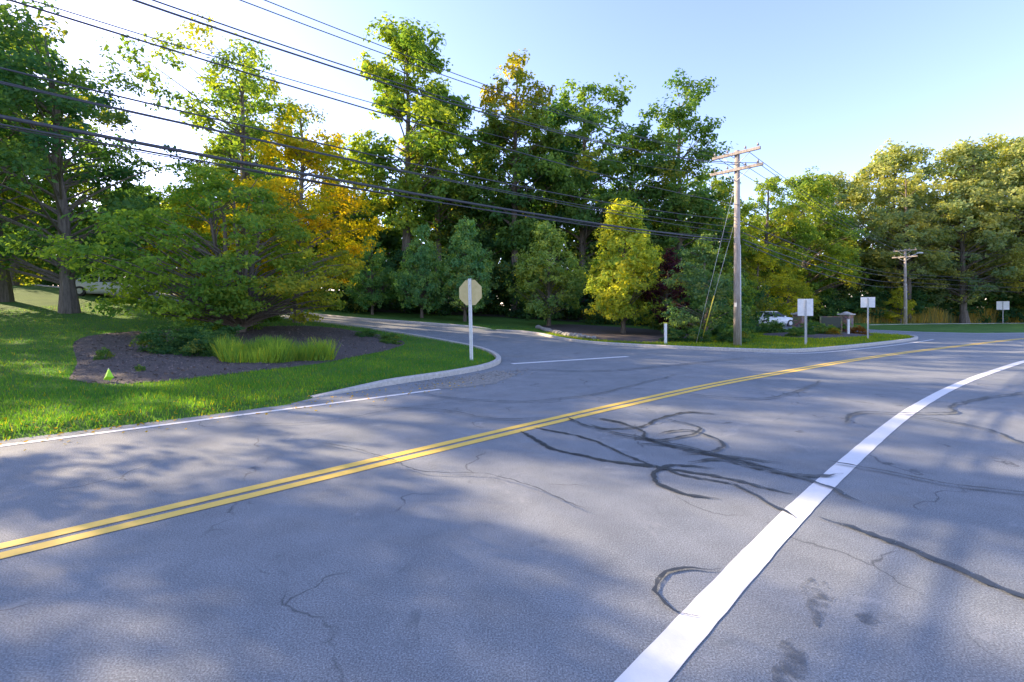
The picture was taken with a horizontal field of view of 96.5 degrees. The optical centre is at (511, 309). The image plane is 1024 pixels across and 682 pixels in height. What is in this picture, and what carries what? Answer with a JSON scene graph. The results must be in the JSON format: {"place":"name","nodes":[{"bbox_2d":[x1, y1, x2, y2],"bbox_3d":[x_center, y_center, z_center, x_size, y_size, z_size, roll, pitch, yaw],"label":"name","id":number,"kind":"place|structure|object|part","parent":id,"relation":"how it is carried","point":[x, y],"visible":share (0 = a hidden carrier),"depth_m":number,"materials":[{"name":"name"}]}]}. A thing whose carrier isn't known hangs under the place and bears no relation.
{"place":"outdoors","nodes":[
{"label":"outdoors","id":0,"kind":"place"},
{"bbox_2d":[0,286,1023,681],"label":"road","id":1,"kind":"structure","parent":0,"point":[412,572],"depth_m":3.44,"materials":[{"name":"grey asphalt"}]},
{"bbox_2d":[0,382,475,450],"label":"fallen leaves","id":2,"kind":"object","parent":1,"relation":"on","point":[4,418],"visible":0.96,"depth_m":6.84,"materials":[{"name":"brown plant"}]},
{"bbox_2d":[393,369,530,389],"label":"gravel pebbles","id":3,"kind":"object","parent":1,"relation":"on","point":[511,373],"visible":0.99,"depth_m":10.93,"materials":[{"name":"grey gravel"}]},
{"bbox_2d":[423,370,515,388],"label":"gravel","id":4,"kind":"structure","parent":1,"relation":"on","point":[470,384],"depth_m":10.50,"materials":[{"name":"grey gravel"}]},
{"bbox_2d":[0,330,1023,681],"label":"road markings","id":5,"kind":"object","parent":1,"relation":"on","point":[668,650],"visible":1,"depth_m":3.62,"materials":[{"name":"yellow paint"}]},
{"bbox_2d":[240,357,1023,615],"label":"tar seal","id":6,"kind":"object","parent":1,"relation":"on","point":[978,577],"visible":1,"depth_m":4.70,"materials":[{"name":"grey"}]},
{"bbox_2d":[756,311,792,326],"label":"parked car","id":7,"kind":"object","parent":1,"relation":"on","point":[788,321],"visible":0.46,"depth_m":43.73,"materials":[{"name":"white paint"}]},
{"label":"windows","id":8,"kind":"part","parent":7,"relation":"part of","materials":[{"name":"black glass"}]},
{"bbox_2d":[771,578,898,681],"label":"oil stain","id":9,"kind":"object","parent":1,"relation":"on","point":[801,659],"visible":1,"depth_m":2.18,"materials":[{"name":"grey"}]},
{"bbox_2d":[0,284,1023,440],"bbox_3d":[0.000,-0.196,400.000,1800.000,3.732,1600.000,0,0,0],"label":"ground","id":10,"kind":"structure","parent":0,"point":[32,296],"depth_m":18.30,"materials":[{"name":"green plant"}]},
{"bbox_2d":[0,17,131,285],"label":"oak tree","id":11,"kind":"object","parent":10,"relation":"on","point":[21,211],"visible":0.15,"depth_m":32.86,"materials":[{"name":"green plant"}]},
{"bbox_2d":[0,0,169,301],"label":"oak tree","id":12,"kind":"object","parent":10,"relation":"on","point":[6,292],"visible":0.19,"depth_m":26.06,"materials":[{"name":"green plant"}]},
{"bbox_2d":[0,0,208,313],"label":"oak tree","id":13,"kind":"object","parent":10,"relation":"on","point":[68,300],"visible":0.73,"depth_m":23.59,"materials":[{"name":"green plant"}]},
{"bbox_2d":[75,274,152,295],"bbox_3d":[-27.605,-1.657,31.498,4.510,1.470,2.100,0,0,-17],"label":"parked car","id":14,"kind":"object","parent":10,"relation":"on","point":[82,286],"visible":0.27,"depth_m":30.58,"materials":[{"name":"white paint"}]},
{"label":"windows","id":15,"kind":"part","parent":14,"relation":"part of","materials":[{"name":"black glass"}]},
{"bbox_2d":[137,176,234,302],"bbox_3d":[-19.443,-4.120,28.312,7.572,8.893,5.846,0,0,8],"label":"maple tree","id":16,"kind":"object","parent":10,"relation":"on","point":[193,224],"visible":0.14,"depth_m":27.43,"materials":[{"name":"green plant"}]},
{"bbox_2d":[96,11,312,206],"bbox_3d":[-20.037,-9.448,32.367,11.014,19.226,14.839,0,0,-11],"label":"locust tree","id":17,"kind":"object","parent":10,"relation":"on","point":[242,107],"visible":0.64,"depth_m":30.10,"materials":[{"name":"green plant"}]},
{"bbox_2d":[69,325,403,383],"bbox_3d":[-9.221,1.185,17.289,10.694,0.757,12.830,0,0,-43],"label":"mulch bed","id":18,"kind":"object","parent":10,"relation":"on","point":[96,376],"visible":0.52,"depth_m":13.22,"materials":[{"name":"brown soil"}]},
{"bbox_2d":[93,346,115,359],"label":"shrub","id":19,"kind":"object","parent":18,"relation":"on","point":[107,352],"visible":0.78,"depth_m":12.61,"materials":[{"name":"green plant"}]},
{"bbox_2d":[103,368,113,381],"bbox_3d":[-8.645,1.395,9.785,0.230,0.300,0.070,0,0,0],"label":"lawn marker","id":20,"kind":"object","parent":18,"relation":"on","point":[109,376],"visible":1,"depth_m":9.78,"materials":[{"name":"plastic"}]},
{"bbox_2d":[134,364,145,371],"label":"shrub","id":21,"kind":"object","parent":18,"relation":"on","point":[139,367],"visible":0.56,"depth_m":10.85,"materials":[{"name":"green plant"}]},
{"bbox_2d":[128,322,199,354],"bbox_3d":[-10.780,1.042,14.403,1.953,1.314,1.799,0,0,37],"label":"shrub","id":22,"kind":"object","parent":18,"relation":"on","point":[152,339],"visible":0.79,"depth_m":14.02,"materials":[{"name":"green plant"}]},
{"bbox_2d":[0,162,367,331],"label":"spreading tree","id":23,"kind":"object","parent":18,"relation":"on","point":[241,300],"visible":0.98,"depth_m":18.11,"materials":[{"name":"green plant"}]},
{"bbox_2d":[174,328,239,356],"bbox_3d":[-9.329,1.149,14.128,1.635,1.175,1.776,0,0,40],"label":"shrub","id":24,"kind":"object","parent":18,"relation":"on","point":[196,343],"visible":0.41,"depth_m":13.61,"materials":[{"name":"green plant"}]},
{"bbox_2d":[176,319,245,341],"bbox_3d":[-10.177,1.010,15.509,1.962,1.383,2.131,0,0,-23],"label":"shrub","id":25,"kind":"object","parent":18,"relation":"on","point":[223,331],"visible":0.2,"depth_m":15.57,"materials":[{"name":"green plant"}]},
{"bbox_2d":[200,338,236,356],"bbox_3d":[-8.736,1.260,13.866,1.243,0.830,1.145,0,0,-18],"label":"shrub","id":26,"kind":"object","parent":18,"relation":"on","point":[205,351],"visible":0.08,"depth_m":13.52,"materials":[{"name":"green plant"}]},
{"bbox_2d":[203,334,340,362],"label":"ornamental grass","id":27,"kind":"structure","parent":18,"relation":"on","point":[277,350],"depth_m":13.13,"materials":[{"name":"green plant"}]},
{"bbox_2d":[354,329,377,336],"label":"shrub","id":28,"kind":"object","parent":18,"relation":"on","point":[367,333],"visible":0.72,"depth_m":20.37,"materials":[{"name":"green plant"}]},
{"bbox_2d":[377,333,402,339],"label":"shrub","id":29,"kind":"object","parent":18,"relation":"on","point":[389,335],"visible":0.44,"depth_m":19.86,"materials":[{"name":"green plant"}]},
{"bbox_2d":[379,337,401,344],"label":"shrub","id":30,"kind":"object","parent":18,"relation":"on","point":[389,340],"visible":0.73,"depth_m":18.77,"materials":[{"name":"green plant"}]},
{"bbox_2d":[31,284,500,397],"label":"kerb","id":31,"kind":"structure","parent":10,"relation":"on","point":[418,377],"depth_m":11.29,"materials":[{"name":"concrete"}]},
{"bbox_2d":[191,95,391,322],"bbox_3d":[-12.277,-5.325,25.637,8.352,12.704,10.818,0,0,33],"label":"golden maple tree","id":32,"kind":"object","parent":10,"relation":"on","point":[316,162],"visible":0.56,"depth_m":25.25,"materials":[{"name":"yellow plant"}]},
{"bbox_2d":[344,235,396,314],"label":"pear tree","id":33,"kind":"object","parent":10,"relation":"on","point":[370,288],"visible":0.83,"depth_m":33.52,"materials":[{"name":"green plant"}]},
{"bbox_2d":[269,307,489,328],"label":"kerb","id":34,"kind":"structure","parent":10,"relation":"on","point":[400,321],"depth_m":29.86,"materials":[{"name":"concrete"}]},
{"bbox_2d":[388,223,452,317],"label":"pear tree","id":35,"kind":"object","parent":10,"relation":"on","point":[418,288],"visible":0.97,"depth_m":32.18,"materials":[{"name":"green plant"}]},
{"bbox_2d":[429,216,499,321],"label":"pear tree","id":36,"kind":"object","parent":10,"relation":"on","point":[464,242],"visible":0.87,"depth_m":31.33,"materials":[{"name":"green plant"}]},
{"bbox_2d":[459,279,481,359],"bbox_3d":[-1.277,0.312,14.120,0.780,2.560,0.058,-2,-1,22],"label":"stop sign","id":37,"kind":"object","parent":10,"relation":"on","point":[470,292],"visible":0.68,"depth_m":14.12,"materials":[{"name":"metal"}]},
{"bbox_2d":[447,48,575,313],"bbox_3d":[0.525,-10.587,38.869,11.490,22.942,9.942,0,0,33],"label":"maple tree","id":38,"kind":"object","parent":10,"relation":"on","point":[517,228],"visible":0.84,"depth_m":37.84,"materials":[{"name":"green plant"}]},
{"bbox_2d":[2,179,1023,319],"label":"distant trees","id":39,"kind":"object","parent":10,"relation":"on","point":[390,245],"visible":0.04,"depth_m":47.02,"materials":[{"name":"green plant"}]},
{"bbox_2d":[18,222,1023,335],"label":"understory","id":40,"kind":"object","parent":10,"relation":"on","point":[501,270],"visible":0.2,"depth_m":39.11,"materials":[{"name":"green plant"}]},
{"bbox_2d":[535,325,596,339],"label":"edging stones","id":41,"kind":"object","parent":10,"relation":"on","point":[580,335],"visible":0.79,"depth_m":25.45,"materials":[{"name":"grey stone"}]},
{"bbox_2d":[542,324,700,341],"bbox_3d":[6.725,1.290,28.014,9.650,0.542,12.035,0,0,0],"label":"mulch bed","id":42,"kind":"object","parent":10,"relation":"on","point":[608,333],"visible":0.64,"depth_m":27.64,"materials":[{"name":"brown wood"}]},
{"bbox_2d":[505,220,589,325],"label":"pear tree","id":43,"kind":"object","parent":42,"relation":"on","point":[568,289],"visible":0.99,"depth_m":30.78,"materials":[{"name":"green plant"}]},
{"bbox_2d":[636,246,694,332],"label":"purple plum tree","id":44,"kind":"object","parent":42,"relation":"on","point":[668,265],"visible":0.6,"depth_m":26.56,"materials":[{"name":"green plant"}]},
{"bbox_2d":[658,327,686,341],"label":"shrub","id":45,"kind":"object","parent":42,"relation":"on","point":[676,335],"visible":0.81,"depth_m":22.09,"materials":[{"name":"green plant"}]},
{"bbox_2d":[582,198,665,333],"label":"pear tree","id":46,"kind":"object","parent":10,"relation":"on","point":[615,283],"visible":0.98,"depth_m":26.21,"materials":[{"name":"yellow plant"}]},
{"bbox_2d":[664,322,666,343],"bbox_3d":[7.050,1.095,21.000,0.130,1.050,0.130,0,0,0],"label":"marker post","id":47,"kind":"object","parent":10,"relation":"on","point":[665,332],"visible":0.82,"depth_m":20.95,"materials":[{"name":"white paint"}]},
{"bbox_2d":[682,325,711,342],"bbox_3d":[8.906,1.274,21.806,1.420,1.106,1.308,0,0,-7],"label":"shrub","id":48,"kind":"object","parent":10,"relation":"on","point":[693,333],"visible":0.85,"depth_m":21.52,"materials":[{"name":"green plant"}]},
{"bbox_2d":[661,232,750,334],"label":"willow tree","id":49,"kind":"object","parent":10,"relation":"on","point":[703,283],"visible":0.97,"depth_m":22.74,"materials":[{"name":"green plant"}]},
{"bbox_2d":[496,329,917,352],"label":"kerb","id":50,"kind":"structure","parent":10,"relation":"on","point":[914,337],"depth_m":19.89,"materials":[{"name":"concrete"}]},
{"bbox_2d":[544,330,911,348],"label":"verge grass","id":51,"kind":"structure","parent":10,"relation":"on","point":[871,338],"depth_m":21.87,"materials":[{"name":"green plant"}]},
{"bbox_2d":[715,324,750,340],"bbox_3d":[10.977,1.264,22.570,1.776,1.106,1.635,0,0,-24],"label":"shrub","id":52,"kind":"object","parent":10,"relation":"on","point":[745,330],"visible":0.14,"depth_m":22.49,"materials":[{"name":"green plant"}]},
{"bbox_2d":[715,326,753,342],"bbox_3d":[10.551,1.264,21.758,1.598,1.106,1.472,0,0,38],"label":"shrub","id":53,"kind":"object","parent":10,"relation":"on","point":[725,337],"visible":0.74,"depth_m":21.66,"materials":[{"name":"green plant"}]},
{"bbox_2d":[710,143,762,345],"bbox_3d":[9.737,-2.561,19.843,0.470,8.870,2.200,0,0,-42],"label":"utility pole","id":54,"kind":"object","parent":10,"relation":"on","point":[736,169],"visible":0.96,"depth_m":19.79,"materials":[{"name":"brown wood"}]},
{"bbox_2d":[0,0,759,241],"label":"power line","id":55,"kind":"object","parent":54,"relation":"attached to","point":[20,120],"visible":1,"depth_m":7.94,"materials":[{"name":"metal"}]},
{"bbox_2d":[696,190,733,342],"bbox_3d":[9.280,-2.004,20.693,1.714,7.096,0.472,0,0,43],"label":"guy wire","id":56,"kind":"object","parent":54,"relation":"attached to","point":[717,283],"visible":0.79,"depth_m":20.75,"materials":[{"name":"metal"}]},
{"bbox_2d":[721,322,757,338],"bbox_3d":[12.298,1.194,24.752,1.953,1.383,1.799,0,0,-27],"label":"shrub","id":57,"kind":"object","parent":10,"relation":"on","point":[749,327],"visible":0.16,"depth_m":24.29,"materials":[{"name":"green plant"}]},
{"bbox_2d":[720,262,760,317],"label":"birch tree","id":58,"kind":"object","parent":10,"relation":"on","point":[747,299],"visible":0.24,"depth_m":37.53,"materials":[{"name":"green plant"}]},
{"bbox_2d":[745,318,761,332],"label":"shrub","id":59,"kind":"object","parent":10,"relation":"on","point":[754,323],"visible":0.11,"depth_m":30.83,"materials":[{"name":"green plant"}]},
{"bbox_2d":[741,245,801,316],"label":"birch tree","id":60,"kind":"object","parent":10,"relation":"on","point":[776,279],"visible":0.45,"depth_m":46.62,"materials":[{"name":"green plant"}]},
{"bbox_2d":[727,174,826,309],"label":"oak tree","id":61,"kind":"object","parent":10,"relation":"on","point":[783,226],"visible":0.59,"depth_m":50.37,"materials":[{"name":"green plant"}]},
{"bbox_2d":[769,257,816,316],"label":"birch tree","id":62,"kind":"object","parent":10,"relation":"on","point":[797,288],"visible":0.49,"depth_m":48.24,"materials":[{"name":"green plant"}]},
{"bbox_2d":[784,275,823,317],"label":"birch tree","id":63,"kind":"object","parent":10,"relation":"on","point":[802,279],"visible":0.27,"depth_m":51.39,"materials":[{"name":"green plant"}]},
{"bbox_2d":[798,299,812,344],"bbox_3d":[13.103,0.553,20.409,0.600,2.100,0.048,0,0,20],"label":"traffic sign","id":64,"kind":"object","parent":10,"relation":"on","point":[805,307],"visible":0.91,"depth_m":20.41,"materials":[{"name":"silver metal"}]},
{"bbox_2d":[758,165,869,319],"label":"oak tree","id":65,"kind":"object","parent":10,"relation":"on","point":[810,185],"visible":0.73,"depth_m":53.66,"materials":[{"name":"green plant"}]},
{"bbox_2d":[763,332,871,338],"bbox_3d":[19.264,1.500,28.729,8.505,0.132,5.186,0,0,-25],"label":"mulch bed","id":66,"kind":"object","parent":10,"relation":"on","point":[842,334],"visible":0.51,"depth_m":26.95,"materials":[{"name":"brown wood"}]},
{"bbox_2d":[759,319,790,332],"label":"shrub","id":67,"kind":"object","parent":66,"relation":"on","point":[775,327],"visible":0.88,"depth_m":30.56,"materials":[{"name":"green plant"}]},
{"bbox_2d":[785,326,803,336],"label":"shrub","id":68,"kind":"object","parent":66,"relation":"on","point":[795,331],"visible":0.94,"depth_m":26.23,"materials":[{"name":"green plant"}]},
{"bbox_2d":[797,326,815,334],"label":"shrub","id":69,"kind":"object","parent":66,"relation":"on","point":[808,330],"visible":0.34,"depth_m":26.92,"materials":[{"name":"green plant"}]},
{"bbox_2d":[800,320,828,333],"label":"shrub","id":70,"kind":"object","parent":66,"relation":"on","point":[821,327],"visible":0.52,"depth_m":28.09,"materials":[{"name":"green plant"}]},
{"bbox_2d":[819,316,841,331],"bbox_3d":[21.200,1.023,30.400,1.290,1.212,0.100,0,0,17],"label":"monument sign","id":71,"kind":"object","parent":66,"relation":"on","point":[835,321],"visible":0.66,"depth_m":30.34,"materials":[{"name":"stone"}]},
{"bbox_2d":[822,324,841,332],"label":"shrub","id":72,"kind":"object","parent":66,"relation":"on","point":[831,326],"visible":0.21,"depth_m":29.29,"materials":[{"name":"green plant"}]},
{"bbox_2d":[824,327,840,333],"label":"shrub","id":73,"kind":"object","parent":66,"relation":"on","point":[834,331],"visible":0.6,"depth_m":27.60,"materials":[{"name":"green plant"}]},
{"bbox_2d":[838,323,853,331],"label":"shrub","id":74,"kind":"object","parent":66,"relation":"on","point":[844,326],"visible":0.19,"depth_m":30.58,"materials":[{"name":"green plant"}]},
{"bbox_2d":[847,319,849,333],"bbox_3d":[20.600,1.075,28.000,0.120,1.050,0.120,0,0,0],"label":"marker post","id":75,"kind":"object","parent":66,"relation":"on","point":[848,326],"visible":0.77,"depth_m":27.95,"materials":[{"name":"white paint"}]},
{"bbox_2d":[846,325,866,334],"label":"shrub","id":76,"kind":"object","parent":66,"relation":"on","point":[860,329],"visible":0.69,"depth_m":28.55,"materials":[{"name":"red plant"}]},
{"bbox_2d":[759,170,904,300],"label":"oak tree","id":77,"kind":"object","parent":10,"relation":"on","point":[848,192],"visible":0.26,"depth_m":57.70,"materials":[{"name":"green plant"}]},
{"bbox_2d":[861,297,874,337],"bbox_3d":[19.004,0.463,24.408,0.620,2.300,0.048,0,0,29],"label":"traffic sign","id":78,"kind":"object","parent":10,"relation":"on","point":[867,302],"visible":0.9,"depth_m":24.42,"materials":[{"name":"silver metal"}]},
{"bbox_2d":[882,285,916,322],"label":"birch tree","id":79,"kind":"object","parent":10,"relation":"on","point":[900,300],"visible":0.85,"depth_m":52.93,"materials":[{"name":"green plant"}]},
{"bbox_2d":[892,247,922,323],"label":"utility pole","id":80,"kind":"object","parent":10,"relation":"on","point":[905,294],"visible":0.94,"depth_m":49.90,"materials":[{"name":"brown wood"}]},
{"bbox_2d":[719,153,914,286],"bbox_3d":[26.400,-4.396,34.950,44.816,4.929,1.824,0,0,-42],"label":"power line","id":81,"kind":"object","parent":80,"relation":"attached to","point":[803,247],"visible":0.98,"depth_m":25.78,"materials":[{"name":"metal"}]},
{"bbox_2d":[900,249,1017,291],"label":"power line","id":82,"kind":"object","parent":80,"relation":"attached to","point":[962,277],"visible":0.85,"depth_m":51.04,"materials":[{"name":"metal"}]},
{"bbox_2d":[845,167,971,322],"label":"oak tree","id":83,"kind":"object","parent":10,"relation":"on","point":[908,222],"visible":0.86,"depth_m":53.33,"materials":[{"name":"green plant"}]},
{"bbox_2d":[817,138,1003,309],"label":"oak tree","id":84,"kind":"object","parent":10,"relation":"on","point":[889,163],"visible":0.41,"depth_m":57.46,"materials":[{"name":"green plant"}]},
{"bbox_2d":[874,323,995,324],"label":"kerb","id":85,"kind":"structure","parent":10,"relation":"on","point":[948,323],"depth_m":51.59,"materials":[{"name":"concrete"}]},
{"bbox_2d":[851,306,1023,322],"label":"reeds","id":86,"kind":"object","parent":10,"relation":"on","point":[934,315],"visible":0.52,"depth_m":54.89,"materials":[{"name":"green plant"}]},
{"bbox_2d":[900,133,1023,302],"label":"oak tree","id":87,"kind":"object","parent":10,"relation":"on","point":[968,157],"visible":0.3,"depth_m":55.15,"materials":[{"name":"green plant"}]},
{"bbox_2d":[911,172,1023,322],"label":"oak tree","id":88,"kind":"object","parent":10,"relation":"on","point":[963,298],"visible":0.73,"depth_m":53.23,"materials":[{"name":"green plant"}]},
{"bbox_2d":[941,132,1023,306],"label":"oak tree","id":89,"kind":"object","parent":10,"relation":"on","point":[1016,144],"visible":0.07,"depth_m":59.27,"materials":[{"name":"green plant"}]},
{"bbox_2d":[978,147,1023,300],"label":"oak tree","id":90,"kind":"object","parent":10,"relation":"on","point":[1017,156],"visible":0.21,"depth_m":54.39,"materials":[{"name":"green plant"}]},
{"bbox_2d":[996,301,1008,309],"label":"traffic sign","id":91,"kind":"object","parent":10,"relation":"on","point":[1002,305],"visible":0.89,"depth_m":54.04,"materials":[{"name":"silver metal"}]},
{"bbox_2d":[0,0,1023,305],"label":"sky","id":92,"kind":"structure","parent":0,"point":[822,84],"materials":[{"name":"blue"}]},
{"bbox_2d":[309,298,818,325],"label":"forest floor","id":93,"kind":"structure","parent":0,"point":[473,314],"depth_m":38.88,"materials":[{"name":"brown soil"}]},
{"bbox_2d":[158,114,319,254],"bbox_3d":[-23.401,-9.242,41.068,13.983,15.857,10.675,0,0,-7],"label":"oak tree","id":94,"kind":"object","parent":93,"relation":"on","point":[218,141],"visible":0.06,"depth_m":39.26,"materials":[{"name":"green plant"}]},
{"bbox_2d":[309,132,402,267],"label":"oak tree","id":95,"kind":"object","parent":93,"relation":"on","point":[380,209],"visible":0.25,"depth_m":40.63,"materials":[{"name":"green plant"}]},
{"bbox_2d":[324,11,498,311],"bbox_3d":[-8.780,-12.005,38.207,13.555,25.178,12.062,0,0,38],"label":"oak tree","id":96,"kind":"object","parent":93,"relation":"on","point":[404,39],"visible":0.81,"depth_m":37.13,"materials":[{"name":"green plant"}]},
{"bbox_2d":[386,79,497,311],"bbox_3d":[-6.286,-9.937,41.588,10.016,20.906,11.256,0,0,-16],"label":"oak tree","id":97,"kind":"object","parent":93,"relation":"on","point":[471,190],"visible":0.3,"depth_m":39.75,"materials":[{"name":"green plant"}]},
{"bbox_2d":[411,134,532,312],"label":"oak tree","id":98,"kind":"object","parent":93,"relation":"on","point":[485,237],"visible":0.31,"depth_m":40.10,"materials":[{"name":"green plant"}]},
{"bbox_2d":[501,95,603,312],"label":"oak tree","id":99,"kind":"object","parent":93,"relation":"on","point":[557,119],"visible":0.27,"depth_m":41.06,"materials":[{"name":"green plant"}]},
{"bbox_2d":[524,73,666,317],"bbox_3d":[7.196,-10.287,41.753,13.959,22.739,14.405,0,0,19],"label":"oak tree","id":100,"kind":"object","parent":93,"relation":"on","point":[570,186],"visible":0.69,"depth_m":39.84,"materials":[{"name":"green plant"}]},
{"bbox_2d":[572,117,702,257],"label":"oak tree","id":101,"kind":"object","parent":93,"relation":"on","point":[656,196],"visible":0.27,"depth_m":41.47,"materials":[{"name":"green plant"}]},
{"bbox_2d":[608,67,740,263],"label":"oak tree","id":102,"kind":"object","parent":93,"relation":"on","point":[678,118],"visible":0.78,"depth_m":40.77,"materials":[{"name":"green plant"}]},
{"bbox_2d":[675,171,763,270],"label":"oak tree","id":103,"kind":"object","parent":93,"relation":"on","point":[745,208],"visible":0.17,"depth_m":47.87,"materials":[{"name":"green plant"}]},
{"bbox_3d":[19.500,1.488,31.000,0.700,0.160,0.700,0,0,-29],"label":"base","id":104,"kind":"object","parent":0,"visible":0},
{"bbox_2d":[793,315,804,327],"bbox_3d":[19.500,0.938,31.000,0.600,1.250,0.600,0,0,-29],"label":"shaft","id":105,"kind":"object","parent":104,"relation":"on","point":[798,320],"visible":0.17,"depth_m":30.77,"materials":[{"name":"stone"}]},
{"bbox_3d":[22.600,1.515,30.900,0.700,0.160,0.700,0,0,-29],"label":"base","id":106,"kind":"object","parent":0,"visible":0},
{"bbox_2d":[839,315,853,330],"bbox_3d":[22.600,0.965,30.900,0.600,1.250,0.600,0,0,-29],"label":"shaft","id":107,"kind":"object","parent":106,"relation":"on","point":[846,317],"visible":0.44,"depth_m":30.68,"materials":[{"name":"stone"}]}
]}

